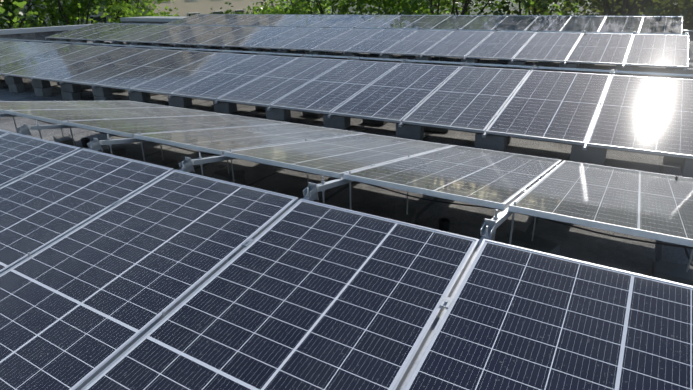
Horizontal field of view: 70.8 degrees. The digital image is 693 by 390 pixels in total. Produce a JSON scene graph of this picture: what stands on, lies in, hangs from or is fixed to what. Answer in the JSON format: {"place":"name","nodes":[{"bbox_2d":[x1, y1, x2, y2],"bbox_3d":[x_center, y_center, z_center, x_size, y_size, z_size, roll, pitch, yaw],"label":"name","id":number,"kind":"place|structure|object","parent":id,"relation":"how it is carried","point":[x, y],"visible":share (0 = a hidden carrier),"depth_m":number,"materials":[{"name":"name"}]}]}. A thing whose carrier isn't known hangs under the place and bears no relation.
{"place":"outdoors","nodes":[
{"label":"outdoors","id":0,"kind":"place"},
{"bbox_2d":[0,24,93,41],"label":"roof parapet","id":1,"kind":"structure","parent":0,"point":[39,33],"depth_m":23.12,"materials":[{"name":"grey concrete"}]},
{"bbox_2d":[120,16,184,23],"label":"roof parapet","id":2,"kind":"structure","parent":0,"point":[154,19],"depth_m":29.70,"materials":[{"name":"grey concrete"}]},
{"bbox_2d":[0,0,602,27],"bbox_3d":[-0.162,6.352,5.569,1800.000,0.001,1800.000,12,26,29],"label":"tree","id":3,"kind":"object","parent":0,"point":[488,10],"depth_m":254.40,"materials":[{"name":"green plant"}]},
{"bbox_2d":[0,0,67,29],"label":"tree","id":4,"kind":"object","parent":3,"relation":"on","point":[9,6],"visible":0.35,"depth_m":30.81,"materials":[{"name":"green plant"}]},
{"bbox_2d":[3,0,100,28],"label":"tree","id":5,"kind":"object","parent":3,"relation":"on","point":[52,14],"visible":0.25,"depth_m":41.89,"materials":[{"name":"green plant"}]},
{"bbox_2d":[3,0,154,27],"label":"tree","id":6,"kind":"object","parent":3,"relation":"on","point":[79,9],"visible":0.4,"depth_m":34.81,"materials":[{"name":"green plant"}]},
{"bbox_2d":[67,0,169,22],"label":"tree","id":7,"kind":"object","parent":3,"relation":"on","point":[148,2],"visible":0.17,"depth_m":44.99,"materials":[{"name":"green plant"}]},
{"bbox_2d":[71,0,175,22],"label":"tree","id":8,"kind":"object","parent":3,"relation":"on","point":[126,2],"visible":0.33,"depth_m":39.25,"materials":[{"name":"green plant"}]},
{"bbox_2d":[20,0,280,27],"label":"beige building block","id":9,"kind":"structure","parent":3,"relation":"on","point":[186,8],"depth_m":56.12,"materials":[{"name":"concrete block"},{"name":"glass"}]},
{"bbox_2d":[142,5,191,15],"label":"tree","id":10,"kind":"object","parent":3,"relation":"on","point":[162,13],"depth_m":42.70,"materials":[{"name":"green plant"}]},
{"bbox_2d":[210,2,256,13],"bbox_3d":[-9.015,-11.609,41.034,7.555,8.840,7.913,-2,22,-3],"label":"tree","id":11,"kind":"object","parent":3,"relation":"on","point":[230,10],"depth_m":39.45,"materials":[{"name":"green plant"}]},
{"bbox_2d":[243,0,299,13],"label":"tree","id":12,"kind":"object","parent":3,"relation":"on","point":[259,11],"visible":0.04,"depth_m":51.59,"materials":[{"name":"green plant"}]},
{"bbox_2d":[249,0,327,14],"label":"tree","id":13,"kind":"object","parent":3,"relation":"on","point":[276,8],"visible":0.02,"depth_m":40.50,"materials":[{"name":"green plant"}]},
{"bbox_2d":[251,0,356,14],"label":"tree","id":14,"kind":"object","parent":3,"relation":"on","point":[329,8],"visible":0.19,"depth_m":49.09,"materials":[{"name":"green plant"}]},
{"bbox_2d":[260,0,393,14],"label":"tree","id":15,"kind":"object","parent":3,"relation":"on","point":[303,5],"visible":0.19,"depth_m":36.17,"materials":[{"name":"green plant"}]},
{"bbox_2d":[299,0,441,14],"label":"tree","id":16,"kind":"object","parent":3,"relation":"on","point":[360,6],"visible":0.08,"depth_m":32.67,"materials":[{"name":"green plant"}]},
{"bbox_2d":[366,0,460,14],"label":"tree","id":17,"kind":"object","parent":3,"relation":"on","point":[416,6],"visible":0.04,"depth_m":46.12,"materials":[{"name":"green plant"}]},
{"bbox_2d":[414,0,492,14],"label":"tree","id":18,"kind":"object","parent":3,"relation":"on","point":[456,8],"visible":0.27,"depth_m":42.01,"materials":[{"name":"green plant"}]},
{"bbox_2d":[365,0,576,14],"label":"tree","id":19,"kind":"object","parent":3,"relation":"on","point":[428,10],"visible":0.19,"depth_m":28.42,"materials":[{"name":"green plant"}]},
{"bbox_2d":[485,0,592,15],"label":"tree","id":20,"kind":"object","parent":3,"relation":"on","point":[558,6],"visible":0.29,"depth_m":39.99,"materials":[{"name":"green plant"}]},
{"bbox_2d":[483,0,608,15],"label":"tree","id":21,"kind":"object","parent":3,"relation":"on","point":[515,11],"visible":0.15,"depth_m":27.51,"materials":[{"name":"green plant"}]},
{"bbox_2d":[549,0,670,15],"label":"tree","id":22,"kind":"object","parent":3,"relation":"on","point":[609,12],"visible":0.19,"depth_m":39.26,"materials":[{"name":"green plant"}]},
{"bbox_2d":[564,0,692,29],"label":"tree","id":23,"kind":"object","parent":3,"relation":"on","point":[649,10],"visible":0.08,"depth_m":24.77,"materials":[{"name":"green plant"}]},
{"bbox_2d":[639,0,692,29],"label":"tree","id":24,"kind":"object","parent":3,"relation":"on","point":[688,26],"visible":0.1,"depth_m":23.90,"materials":[{"name":"green plant"}]},
{"bbox_2d":[603,0,690,23],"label":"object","id":25,"kind":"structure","parent":0,"point":[642,8],"depth_m":47.78,"materials":[{"name":"green plant"}]},
{"bbox_2d":[682,30,692,39],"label":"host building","id":26,"kind":"structure","parent":0,"point":[690,33],"depth_m":20.36,"materials":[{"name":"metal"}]},
{"bbox_2d":[0,40,692,275],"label":"roof surface","id":27,"kind":"object","parent":26,"relation":"on","point":[638,257],"depth_m":5.75,"materials":[{"name":"grey concrete"}]},
{"bbox_2d":[80,138,89,147],"bbox_3d":[-3.797,-0.763,7.108,0.123,0.120,0.123,12,26,29],"label":"roof vent pot","id":28,"kind":"object","parent":27,"relation":"on","point":[84,141],"visible":0.9,"depth_m":7.07,"materials":[{"name":"black plastic"}]},
{"bbox_2d":[0,75,692,177],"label":"concrete blocks","id":29,"kind":"structure","parent":27,"relation":"on","point":[493,142],"depth_m":7.57,"materials":[{"name":"concrete"}]},
{"bbox_2d":[0,39,692,158],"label":"solar row","id":30,"kind":"object","parent":29,"relation":"on","point":[648,115],"visible":1,"depth_m":7.35,"materials":[{"name":"glass"}]},
{"bbox_2d":[45,38,692,73],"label":"concrete blocks","id":31,"kind":"structure","parent":27,"relation":"on","point":[575,65],"depth_m":13.17,"materials":[{"name":"concrete"}]},
{"bbox_2d":[45,22,689,70],"bbox_3d":[-2.288,-4.916,15.815,22.340,0.956,2.540,12,26,29],"label":"solar row","id":32,"kind":"object","parent":31,"relation":"on","point":[651,50],"visible":0.96,"depth_m":13.03,"materials":[{"name":"glass"}]},
{"bbox_2d":[53,134,692,285],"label":"concrete blocks","id":33,"kind":"structure","parent":27,"relation":"on","point":[664,271],"depth_m":4.09,"materials":[{"name":"concrete"}]},
{"bbox_2d":[0,100,692,271],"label":"solar row","id":34,"kind":"object","parent":33,"relation":"on","point":[654,206],"visible":0.9,"depth_m":4.00,"materials":[{"name":"glass"}]},
{"bbox_2d":[20,116,692,248],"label":"cable string","id":35,"kind":"object","parent":34,"relation":"attached to","point":[439,201],"visible":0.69,"depth_m":3.15,"materials":[{"name":"black plastic"}]},
{"bbox_2d":[104,42,674,72],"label":"concrete blocks","id":36,"kind":"structure","parent":27,"relation":"on","point":[588,66],"depth_m":16.17,"materials":[{"name":"concrete"}]},
{"bbox_2d":[101,23,684,65],"bbox_3d":[-0.935,-5.798,17.888,22.340,0.965,2.699,12,26,29],"label":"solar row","id":37,"kind":"object","parent":36,"relation":"on","point":[356,27],"visible":0.17,"depth_m":14.50,"materials":[{"name":"metal"}]},
{"bbox_2d":[438,218,449,231],"bbox_3d":[0.874,0.276,4.375,0.105,0.110,0.105,12,26,29],"label":"roof vent pot","id":38,"kind":"object","parent":27,"relation":"on","point":[444,223],"visible":0.9,"depth_m":4.34,"materials":[{"name":"black plastic"}]},
{"bbox_2d":[657,260,692,268],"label":"ballast paver","id":39,"kind":"object","parent":27,"relation":"on","point":[675,264],"visible":0.1,"depth_m":3.68,"materials":[{"name":"concrete"}]},
{"bbox_2d":[675,176,692,265],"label":"black cable","id":40,"kind":"object","parent":27,"relation":"on","point":[685,249],"visible":0.08,"depth_m":3.75,"materials":[{"name":"black plastic"}]},
{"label":"ballast blocks","id":41,"kind":"object","parent":27,"relation":"on","visible":0},
{"bbox_2d":[166,13,682,33],"bbox_3d":[0.766,-6.965,20.473,22.340,1.102,2.540,12,26,29],"label":"solar row","id":42,"kind":"object","parent":41,"relation":"on","point":[638,24],"visible":0.79,"depth_m":18.33,"materials":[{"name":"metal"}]},
{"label":"ballast blocks","id":43,"kind":"object","parent":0,"visible":0},
{"bbox_2d":[0,123,692,389],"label":"solar row","id":44,"kind":"object","parent":43,"relation":"on","point":[119,273],"visible":1,"depth_m":2.18,"materials":[{"name":"glass"}]},
{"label":"ballast blocks","id":45,"kind":"object","parent":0,"visible":0},
{"bbox_2d":[0,38,692,78],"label":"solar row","id":46,"kind":"object","parent":45,"relation":"on","point":[616,72],"visible":0.44,"depth_m":9.38,"materials":[{"name":"metal"}]},
{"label":"ballast blocks","id":47,"kind":"object","parent":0,"visible":0},
{"bbox_2d":[209,13,679,16],"bbox_3d":[2.119,-7.848,22.546,22.340,1.111,2.699,12,26,29],"label":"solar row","id":48,"kind":"object","parent":47,"relation":"on","point":[427,15],"visible":0.21,"depth_m":19.89,"materials":[{"name":"metal"}]}
]}

